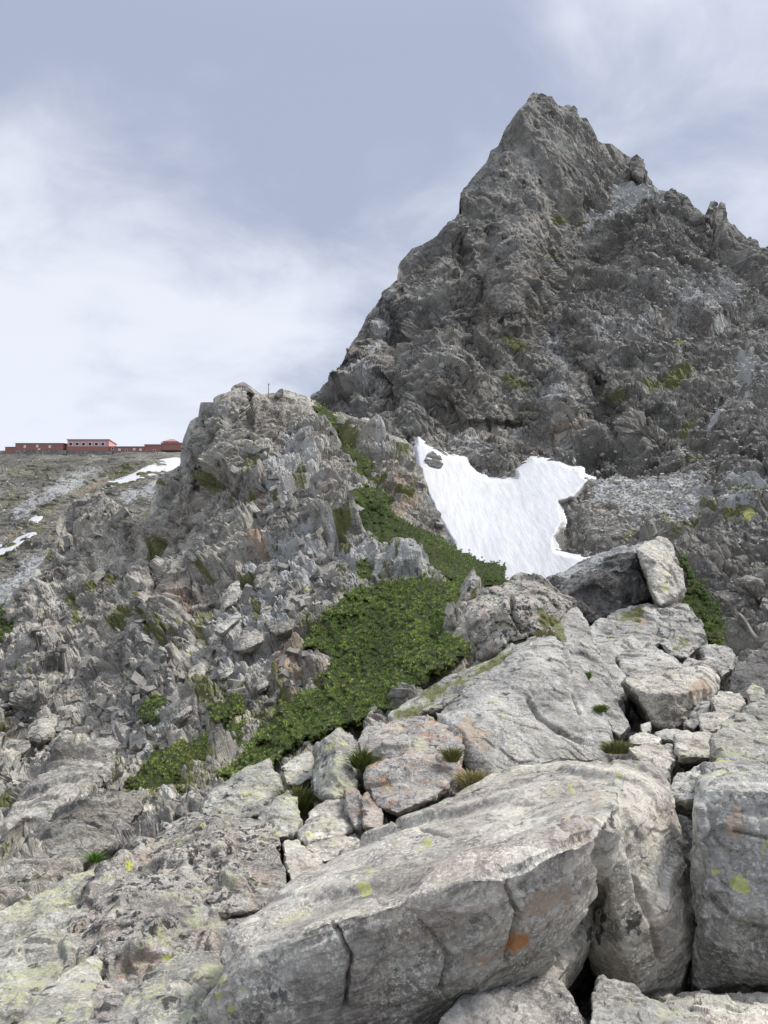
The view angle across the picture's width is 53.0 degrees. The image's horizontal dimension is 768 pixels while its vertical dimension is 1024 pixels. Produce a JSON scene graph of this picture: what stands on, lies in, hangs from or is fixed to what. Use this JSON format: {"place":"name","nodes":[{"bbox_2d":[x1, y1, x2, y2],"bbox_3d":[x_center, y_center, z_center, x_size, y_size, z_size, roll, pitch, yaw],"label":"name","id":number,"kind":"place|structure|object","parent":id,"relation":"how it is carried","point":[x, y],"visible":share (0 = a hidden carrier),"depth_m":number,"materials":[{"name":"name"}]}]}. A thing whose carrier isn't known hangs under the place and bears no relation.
{"place":"outdoors","nodes":[
{"label":"outdoors","id":0,"kind":"place"},
{"bbox_2d":[0,450,180,606],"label":"hillside","id":1,"kind":"structure","parent":0,"point":[80,470],"depth_m":256.66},
{"bbox_2d":[0,532,36,556],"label":"snow patch","id":2,"kind":"object","parent":1,"relation":"on","point":[8,550],"visible":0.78,"depth_m":185.24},
{"bbox_2d":[15,443,66,449],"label":"hut building","id":3,"kind":"structure","parent":1,"relation":"on","point":[40,446],"depth_m":327.13,"materials":[{"name":"red metal"}]},
{"bbox_2d":[15,450,66,455],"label":"stone terrace wall","id":4,"kind":"structure","parent":1,"relation":"on","point":[48,452],"depth_m":325.36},
{"bbox_2d":[0,458,153,596],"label":"scree","id":5,"kind":"structure","parent":1,"relation":"on","point":[31,521],"depth_m":232.26,"materials":[{"name":"stone"}]},
{"bbox_2d":[66,451,112,455],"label":"stone terrace wall","id":6,"kind":"structure","parent":1,"relation":"on","point":[96,453],"depth_m":325.38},
{"bbox_2d":[66,439,116,454],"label":"hut building","id":7,"kind":"structure","parent":1,"relation":"on","point":[84,445],"depth_m":327.18,"materials":[{"name":"red metal"}]},
{"bbox_2d":[108,446,144,452],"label":"hut building","id":8,"kind":"structure","parent":1,"relation":"on","point":[126,448],"depth_m":326.96,"materials":[{"name":"red metal"}]},
{"bbox_2d":[107,457,180,482],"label":"snow patch","id":9,"kind":"object","parent":1,"relation":"on","point":[172,463],"visible":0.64,"depth_m":285.41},
{"bbox_2d":[144,444,161,451],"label":"hut building","id":10,"kind":"structure","parent":1,"relation":"on","point":[152,447],"depth_m":327.05,"materials":[{"name":"red metal"}]},
{"bbox_2d":[161,442,181,451],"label":"hut building","id":11,"kind":"structure","parent":1,"relation":"on","point":[171,446],"depth_m":327.05,"materials":[{"name":"red metal"}]},
{"bbox_2d":[0,382,492,910],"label":"ridge","id":12,"kind":"structure","parent":0,"point":[184,628],"depth_m":31.07,"materials":[{"name":"stone"}]},
{"bbox_2d":[0,605,15,643],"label":"dwarf pine","id":13,"kind":"object","parent":12,"relation":"on","point":[6,626],"visible":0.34,"depth_m":41.28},
{"bbox_2d":[16,740,31,757],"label":"rock block","id":14,"kind":"object","parent":12,"relation":"on","point":[24,748],"visible":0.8,"depth_m":19.58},
{"bbox_2d":[23,713,59,747],"bbox_3d":[-9.908,6.341,22.399,0.881,0.766,4.415,3,-8,-21],"label":"rock block","id":15,"kind":"object","parent":12,"relation":"on","point":[41,731],"visible":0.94,"depth_m":21.14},
{"bbox_2d":[46,630,58,644],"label":"loose rock","id":16,"kind":"object","parent":12,"relation":"on","point":[53,636],"visible":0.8,"depth_m":30.79,"materials":[{"name":"stone"}]},
{"bbox_2d":[0,737,120,844],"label":"boulder","id":17,"kind":"object","parent":12,"relation":"on","point":[32,809],"visible":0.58,"depth_m":11.72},
{"bbox_2d":[47,730,75,751],"bbox_3d":[-8.314,6.024,19.854,0.684,0.644,4.007,3,-8,-21],"label":"rock block","id":18,"kind":"object","parent":12,"relation":"on","point":[66,735],"visible":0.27,"depth_m":19.87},
{"bbox_2d":[0,787,149,887],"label":"boulder","id":19,"kind":"object","parent":12,"relation":"on","point":[68,834],"visible":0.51,"depth_m":8.33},
{"bbox_2d":[79,654,92,677],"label":"loose rock","id":20,"kind":"object","parent":12,"relation":"on","point":[85,660],"visible":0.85,"depth_m":26.76,"materials":[{"name":"stone"}]},
{"bbox_2d":[86,568,105,581],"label":"rock block","id":21,"kind":"object","parent":12,"relation":"on","point":[99,574],"visible":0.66,"depth_m":41.88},
{"bbox_2d":[91,694,109,710],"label":"loose rock","id":22,"kind":"object","parent":12,"relation":"on","point":[101,702],"visible":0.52,"depth_m":22.37,"materials":[{"name":"stone"}]},
{"bbox_2d":[124,558,149,573],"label":"rock block","id":23,"kind":"object","parent":12,"relation":"on","point":[141,562],"visible":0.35,"depth_m":41.02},
{"bbox_2d":[130,671,147,686],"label":"loose rock","id":24,"kind":"object","parent":12,"relation":"on","point":[137,679],"visible":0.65,"depth_m":22.47,"materials":[{"name":"stone"}]},
{"bbox_2d":[140,658,153,678],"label":"loose rock","id":25,"kind":"object","parent":12,"relation":"on","point":[147,664],"visible":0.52,"depth_m":23.71,"materials":[{"name":"stone"}]},
{"bbox_2d":[138,691,169,723],"bbox_3d":[-6.078,5.133,20.315,0.812,0.562,4.136,3,-8,-20],"label":"dwarf pine","id":26,"kind":"object","parent":12,"relation":"on","point":[150,706],"visible":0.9,"depth_m":20.05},
{"bbox_2d":[146,595,179,621],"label":"boulder","id":27,"kind":"object","parent":12,"relation":"on","point":[150,610],"visible":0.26,"depth_m":27.93,"materials":[{"name":"stone"}]},
{"bbox_2d":[124,731,209,793],"bbox_3d":[-3.707,4.379,13.376,1.602,0.639,5.065,1,-8,-4],"label":"dwarf pine","id":28,"kind":"object","parent":12,"relation":"on","point":[159,767],"visible":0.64,"depth_m":13.09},
{"bbox_2d":[167,557,186,570],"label":"loose rock","id":29,"kind":"object","parent":12,"relation":"on","point":[181,563],"visible":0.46,"depth_m":35.70,"materials":[{"name":"stone"}]},
{"bbox_2d":[169,698,191,722],"bbox_3d":[-5.033,4.986,19.446,0.790,0.775,3.346,1,-8,-10],"label":"rock block","id":30,"kind":"object","parent":12,"relation":"on","point":[182,716],"visible":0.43,"depth_m":18.10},
{"bbox_2d":[188,663,207,677],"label":"rock block","id":31,"kind":"object","parent":12,"relation":"on","point":[200,669],"visible":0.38,"depth_m":22.37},
{"bbox_2d":[207,633,221,649],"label":"rock block","id":32,"kind":"object","parent":12,"relation":"on","point":[213,642],"visible":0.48,"depth_m":24.43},
{"bbox_2d":[206,692,245,723],"bbox_3d":[-3.588,4.406,17.560,0.866,0.543,3.000,2,-8,-14],"label":"dwarf pine","id":33,"kind":"object","parent":12,"relation":"on","point":[234,705],"visible":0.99,"depth_m":17.10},
{"bbox_2d":[214,612,240,637],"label":"boulder","id":34,"kind":"object","parent":12,"relation":"on","point":[224,627],"visible":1,"depth_m":23.89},
{"bbox_2d":[220,581,240,610],"bbox_3d":[-5.879,3.255,29.373,0.779,1.319,3.631,2,-8,-13],"label":"rock block","id":35,"kind":"object","parent":12,"relation":"on","point":[229,599],"visible":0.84,"depth_m":28.52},
{"bbox_2d":[226,716,246,744],"bbox_3d":[-3.005,4.210,14.943,0.638,0.362,2.636,1,-8,-7],"label":"dwarf pine","id":36,"kind":"object","parent":12,"relation":"on","point":[236,728],"visible":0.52,"depth_m":15.19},
{"bbox_2d":[239,584,252,602],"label":"loose rock","id":37,"kind":"object","parent":12,"relation":"on","point":[246,593],"visible":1,"depth_m":27.07,"materials":[{"name":"stone"}]},
{"bbox_2d":[232,628,263,654],"bbox_3d":[-4.244,4.087,23.918,0.948,0.959,3.051,2,-8,-12],"label":"rock block","id":38,"kind":"object","parent":12,"relation":"on","point":[249,643],"visible":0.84,"depth_m":23.08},
{"bbox_2d":[0,412,496,892],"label":"rubble","id":39,"kind":"object","parent":12,"relation":"on","point":[23,719],"visible":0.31,"depth_m":27.10,"materials":[{"name":"stone"}]},
{"bbox_2d":[242,444,261,455],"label":"loose rock","id":40,"kind":"object","parent":12,"relation":"on","point":[253,450],"visible":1,"depth_m":42.77,"materials":[{"name":"stone"}]},
{"bbox_2d":[253,561,271,588],"bbox_3d":[-4.758,2.543,30.212,0.728,1.354,3.881,1,-8,-6],"label":"rock block","id":41,"kind":"object","parent":12,"relation":"on","point":[262,571],"visible":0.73,"depth_m":29.61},
{"bbox_2d":[256,678,269,694],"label":"rock block","id":42,"kind":"object","parent":12,"relation":"on","point":[263,684],"visible":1,"depth_m":18.61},
{"bbox_2d":[267,618,295,640],"bbox_3d":[-3.154,3.649,23.888,0.888,0.696,2.054,0,-8,0],"label":"rock block","id":43,"kind":"object","parent":12,"relation":"on","point":[280,630],"visible":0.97,"depth_m":23.24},
{"bbox_2d":[280,588,296,604],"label":"rock block","id":44,"kind":"object","parent":12,"relation":"on","point":[289,594],"visible":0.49,"depth_m":26.46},
{"bbox_2d":[314,561,336,578],"bbox_3d":[-2.177,2.257,29.178,0.815,0.845,2.467,0,-8,0],"label":"rock block","id":45,"kind":"object","parent":12,"relation":"on","point":[332,565],"visible":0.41,"depth_m":28.84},
{"bbox_2d":[310,399,372,486],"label":"dwarf pine","id":46,"kind":"object","parent":12,"relation":"on","point":[364,466],"visible":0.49,"depth_m":45.23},
{"bbox_2d":[213,566,471,783],"bbox_3d":[-0.232,2.967,19.841,4.946,4.260,18.792,-1,-8,6],"label":"dwarf pine","id":47,"kind":"object","parent":12,"relation":"on","point":[376,643],"visible":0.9,"depth_m":17.41,"materials":[{"name":"plant"}]},
{"bbox_2d":[355,553,373,585],"bbox_3d":[-0.744,2.060,28.446,0.784,1.649,4.065,0,-8,-3],"label":"dwarf pine","id":48,"kind":"object","parent":12,"relation":"on","point":[364,571],"visible":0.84,"depth_m":28.03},
{"bbox_2d":[386,688,410,697],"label":"loose rock","id":49,"kind":"object","parent":12,"relation":"on","point":[399,692],"visible":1,"depth_m":12.89,"materials":[{"name":"stone"}]},
{"bbox_2d":[373,552,427,575],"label":"boulder","id":50,"kind":"object","parent":12,"relation":"on","point":[379,559],"visible":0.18,"depth_m":28.33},
{"bbox_2d":[350,482,508,587],"bbox_3d":[1.605,0.382,34.180,7.238,6.710,15.485,4,-9,-31],"label":"dwarf pine","id":51,"kind":"object","parent":12,"relation":"on","point":[382,522],"visible":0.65,"depth_m":33.57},
{"bbox_2d":[0,0,767,450],"label":"sky","id":52,"kind":"structure","parent":0,"point":[200,199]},
{"bbox_2d":[281,625,741,1023],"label":"ground","id":53,"kind":"structure","parent":0,"point":[581,997],"depth_m":6.03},
{"bbox_2d":[0,869,103,1023],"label":"boulder","id":54,"kind":"object","parent":53,"relation":"on","point":[35,960],"visible":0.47,"depth_m":3.98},
{"bbox_2d":[18,956,102,1023],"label":"boulder","id":55,"kind":"object","parent":53,"relation":"on","point":[65,998],"visible":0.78,"depth_m":3.06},
{"bbox_2d":[80,849,106,862],"bbox_3d":[-2.155,2.554,5.708,0.214,0.086,0.159,4,-8,-26],"label":"grass tuft","id":56,"kind":"object","parent":53,"relation":"on","point":[94,857],"visible":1,"depth_m":5.70,"materials":[{"name":"green plant"}]},
{"bbox_2d":[60,965,136,997],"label":"boulder","id":57,"kind":"object","parent":53,"relation":"on","point":[118,983],"visible":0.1,"depth_m":3.56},
{"bbox_2d":[58,812,252,986],"bbox_3d":[-1.579,2.871,5.503,1.191,1.294,4.610,2,-8,-16],"label":"boulder","id":58,"kind":"object","parent":53,"relation":"on","point":[149,908],"visible":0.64,"depth_m":4.36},
{"bbox_2d":[83,981,124,1023],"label":"boulder","id":59,"kind":"object","parent":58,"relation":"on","point":[107,998],"visible":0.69,"depth_m":3.00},
{"bbox_2d":[116,950,222,1023],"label":"boulder","id":60,"kind":"object","parent":53,"relation":"on","point":[176,989],"visible":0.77,"depth_m":3.09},
{"bbox_2d":[198,758,282,818],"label":"boulder","id":61,"kind":"object","parent":53,"relation":"on","point":[244,792],"visible":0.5,"depth_m":6.74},
{"bbox_2d":[201,846,288,918],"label":"boulder","id":62,"kind":"object","parent":53,"relation":"on","point":[266,872],"visible":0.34,"depth_m":4.70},
{"bbox_2d":[222,813,281,858],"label":"boulder","id":63,"kind":"object","parent":53,"relation":"on","point":[250,835],"visible":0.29,"depth_m":5.61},
{"bbox_2d":[257,790,302,857],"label":"boulder","id":64,"kind":"object","parent":53,"relation":"on","point":[280,814],"visible":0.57,"depth_m":6.08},
{"bbox_2d":[270,784,319,807],"bbox_3d":[-0.744,2.442,6.646,0.576,0.185,0.463,-3,-8,21],"label":"grass tuft","id":65,"kind":"object","parent":53,"relation":"on","point":[306,798],"visible":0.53,"depth_m":6.59,"materials":[{"name":"green plant"}]},
{"bbox_2d":[280,751,313,792],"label":"boulder","id":66,"kind":"object","parent":53,"relation":"on","point":[296,771],"visible":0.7,"depth_m":7.71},
{"bbox_2d":[282,839,324,880],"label":"boulder","id":67,"kind":"object","parent":53,"relation":"on","point":[298,858],"visible":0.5,"depth_m":5.16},
{"bbox_2d":[297,798,353,846],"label":"boulder","id":68,"kind":"object","parent":53,"relation":"on","point":[326,819],"visible":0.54,"depth_m":5.83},
{"bbox_2d":[305,835,359,863],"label":"boulder","id":69,"kind":"object","parent":53,"relation":"on","point":[327,850],"visible":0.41,"depth_m":5.44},
{"bbox_2d":[311,727,357,806],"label":"boulder","id":70,"kind":"object","parent":53,"relation":"on","point":[334,776],"visible":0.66,"depth_m":6.73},
{"bbox_2d":[343,787,362,833],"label":"boulder","id":71,"kind":"object","parent":53,"relation":"on","point":[352,796],"visible":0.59,"depth_m":5.95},
{"bbox_2d":[340,747,387,772],"bbox_3d":[-0.199,2.132,6.667,0.540,0.207,0.398,3,-8,-24],"label":"grass tuft","id":72,"kind":"object","parent":53,"relation":"on","point":[362,761],"visible":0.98,"depth_m":6.64,"materials":[{"name":"green plant"}]},
{"bbox_2d":[358,723,384,752],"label":"boulder","id":73,"kind":"object","parent":53,"relation":"on","point":[367,731],"visible":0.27,"depth_m":7.86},
{"bbox_2d":[361,792,383,831],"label":"boulder","id":74,"kind":"object","parent":53,"relation":"on","point":[372,814],"visible":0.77,"depth_m":5.79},
{"bbox_2d":[362,714,464,818],"bbox_3d":[0.274,2.529,7.334,0.970,1.142,3.147,0,-8,0],"label":"boulder","id":75,"kind":"object","parent":53,"relation":"on","point":[411,772],"visible":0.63,"depth_m":6.44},
{"bbox_2d":[202,757,695,1023],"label":"boulder","id":76,"kind":"object","parent":53,"relation":"on","point":[569,872],"visible":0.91,"depth_m":2.98,"materials":[{"name":"stone"}]},
{"bbox_2d":[435,744,468,762],"bbox_3d":[0.572,2.005,6.395,0.322,0.143,0.279,4,-8,-26],"label":"grass tuft","id":77,"kind":"object","parent":53,"relation":"on","point":[453,755],"visible":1,"depth_m":6.36,"materials":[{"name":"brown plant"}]},
{"bbox_2d":[388,633,539,720],"bbox_3d":[1.055,2.103,9.523,1.603,1.226,3.314,-4,-9,29],"label":"boulder","id":78,"kind":"object","parent":53,"relation":"on","point":[433,699],"visible":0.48,"depth_m":8.57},
{"bbox_2d":[530,628,559,639],"bbox_3d":[1.954,1.487,9.394,0.412,0.154,0.326,-2,-8,18],"label":"grass tuft","id":79,"kind":"object","parent":78,"relation":"on","point":[545,632],"visible":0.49,"depth_m":9.35,"materials":[{"name":"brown plant"}]},
{"bbox_2d":[446,767,489,786],"bbox_3d":[0.686,2.027,5.890,0.470,0.136,0.329,-1,-8,9],"label":"grass tuft","id":80,"kind":"object","parent":53,"relation":"on","point":[465,779],"visible":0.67,"depth_m":5.85,"materials":[{"name":"brown plant"}]},
{"bbox_2d":[439,976,586,1023],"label":"boulder","id":81,"kind":"object","parent":53,"relation":"on","point":[540,1000],"visible":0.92,"depth_m":2.79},
{"bbox_2d":[436,634,613,775],"bbox_3d":[1.533,2.355,8.732,2.036,1.918,4.338,0,-8,0],"label":"boulder","id":82,"kind":"object","parent":53,"relation":"on","point":[534,700],"visible":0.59,"depth_m":7.56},
{"bbox_2d":[464,572,576,662],"bbox_3d":[1.983,1.637,11.114,1.522,1.524,3.202,-1,-8,9],"label":"boulder","id":83,"kind":"object","parent":82,"relation":"on","point":[515,608],"visible":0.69,"depth_m":9.86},
{"bbox_2d":[548,593,630,743],"bbox_3d":[2.681,2.087,10.236,0.961,2.044,4.610,-2,-8,14],"label":"boulder","id":84,"kind":"object","parent":53,"relation":"on","point":[572,627],"visible":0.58,"depth_m":9.12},
{"bbox_2d":[546,541,652,625],"bbox_3d":[4.411,1.468,15.986,2.317,1.758,4.626,-1,-8,11],"label":"boulder","id":85,"kind":"object","parent":53,"relation":"on","point":[605,584],"visible":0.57,"depth_m":14.21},
{"bbox_2d":[593,739,632,753],"bbox_3d":[2.036,2.074,6.791,0.453,0.141,0.280,0,-8,0],"label":"grass tuft","id":86,"kind":"object","parent":53,"relation":"on","point":[613,747],"visible":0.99,"depth_m":6.75,"materials":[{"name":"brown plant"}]},
{"bbox_2d":[600,655,630,719],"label":"boulder","id":87,"kind":"object","parent":53,"relation":"on","point":[618,675],"visible":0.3,"depth_m":9.60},
{"bbox_2d":[590,603,662,666],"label":"boulder","id":88,"kind":"object","parent":53,"relation":"on","point":[616,633],"visible":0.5,"depth_m":12.67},
{"bbox_2d":[590,975,689,1023],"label":"boulder","id":89,"kind":"object","parent":53,"relation":"on","point":[614,1001],"visible":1,"depth_m":2.75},
{"bbox_2d":[629,732,661,746],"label":"boulder","id":90,"kind":"object","parent":53,"relation":"on","point":[639,739],"visible":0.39,"depth_m":7.05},
{"bbox_2d":[615,642,680,676],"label":"boulder","id":91,"kind":"object","parent":53,"relation":"on","point":[648,656],"visible":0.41,"depth_m":10.71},
{"bbox_2d":[629,743,675,776],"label":"boulder","id":92,"kind":"object","parent":53,"relation":"on","point":[664,756],"visible":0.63,"depth_m":6.39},
{"bbox_2d":[636,536,685,607],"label":"boulder","id":93,"kind":"object","parent":53,"relation":"on","point":[662,570],"visible":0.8,"depth_m":13.86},
{"bbox_2d":[654,729,681,745],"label":"boulder","id":94,"kind":"object","parent":53,"relation":"on","point":[666,736],"visible":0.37,"depth_m":7.42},
{"bbox_2d":[621,658,720,730],"bbox_3d":[3.715,2.457,9.810,1.099,1.162,3.579,-3,-8,23],"label":"boulder","id":95,"kind":"object","parent":53,"relation":"on","point":[667,697],"visible":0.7,"depth_m":8.70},
{"bbox_2d":[656,602,707,663],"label":"boulder","id":96,"kind":"object","parent":53,"relation":"on","point":[681,630],"visible":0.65,"depth_m":12.53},
{"bbox_2d":[671,764,700,819],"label":"boulder","id":97,"kind":"object","parent":53,"relation":"on","point":[682,790],"visible":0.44,"depth_m":4.88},
{"bbox_2d":[673,730,712,770],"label":"boulder","id":98,"kind":"object","parent":53,"relation":"on","point":[691,750],"visible":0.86,"depth_m":6.59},
{"bbox_2d":[683,701,710,732],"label":"boulder","id":99,"kind":"object","parent":53,"relation":"on","point":[691,724],"visible":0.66,"depth_m":8.21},
{"bbox_2d":[679,552,728,645],"bbox_3d":[6.154,1.669,14.906,0.894,2.014,3.015,-3,-8,22],"label":"dwarf pine","id":100,"kind":"object","parent":53,"relation":"on","point":[699,600],"visible":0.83,"depth_m":14.96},
{"bbox_2d":[657,989,767,1023],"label":"boulder","id":101,"kind":"object","parent":53,"relation":"on","point":[701,1006],"visible":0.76,"depth_m":2.95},
{"bbox_2d":[699,644,736,684],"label":"boulder","id":102,"kind":"object","parent":53,"relation":"on","point":[722,658],"visible":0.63,"depth_m":11.21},
{"bbox_2d":[698,711,740,732],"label":"boulder","id":103,"kind":"object","parent":53,"relation":"on","point":[710,721],"visible":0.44,"depth_m":7.53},
{"bbox_2d":[710,691,745,711],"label":"boulder","id":104,"kind":"object","parent":53,"relation":"on","point":[723,701],"visible":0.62,"depth_m":8.18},
{"bbox_2d":[689,757,767,993],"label":"boulder","id":105,"kind":"object","parent":53,"relation":"on","point":[728,855],"visible":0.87,"depth_m":3.40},
{"bbox_2d":[708,694,767,761],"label":"boulder","id":106,"kind":"object","parent":53,"relation":"on","point":[743,734],"visible":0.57,"depth_m":5.92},
{"bbox_2d":[729,641,767,704],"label":"boulder","id":107,"kind":"object","parent":53,"relation":"on","point":[750,669],"visible":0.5,"depth_m":9.28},
{"bbox_2d":[745,683,765,704],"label":"boulder","id":108,"kind":"object","parent":53,"relation":"on","point":[754,692],"visible":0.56,"depth_m":7.72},
{"bbox_2d":[310,92,767,661],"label":"mountain","id":109,"kind":"structure","parent":0,"point":[452,344],"depth_m":114.79,"materials":[{"name":"stone"}]},
{"bbox_2d":[413,437,595,579],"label":"snow patch","id":110,"kind":"object","parent":109,"relation":"on","point":[517,523],"visible":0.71,"depth_m":73.32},
{"bbox_2d":[424,451,442,467],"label":"boulder","id":111,"kind":"object","parent":110,"relation":"on","point":[434,462],"visible":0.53,"depth_m":84.83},
{"bbox_2d":[529,93,554,115],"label":"rock pinnacle","id":112,"kind":"object","parent":109,"relation":"on","point":[543,100],"visible":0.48,"depth_m":181.18,"materials":[{"name":"stone"}]},
{"bbox_2d":[410,184,767,652],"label":"scree","id":113,"kind":"structure","parent":109,"relation":"on","point":[672,503],"depth_m":75.79,"materials":[{"name":"stone"}]},
{"bbox_2d":[629,154,647,184],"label":"rock pinnacle","id":114,"kind":"object","parent":109,"relation":"on","point":[638,172],"visible":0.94,"depth_m":182.33,"materials":[{"name":"stone"}]},
{"bbox_2d":[664,188,680,205],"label":"rock pinnacle","id":115,"kind":"object","parent":109,"relation":"on","point":[670,196],"visible":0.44,"depth_m":167.97,"materials":[{"name":"stone"}]},
{"bbox_2d":[739,236,758,250],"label":"rock pinnacle","id":116,"kind":"object","parent":109,"relation":"on","point":[749,241],"visible":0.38,"depth_m":156.72,"materials":[{"name":"stone"}]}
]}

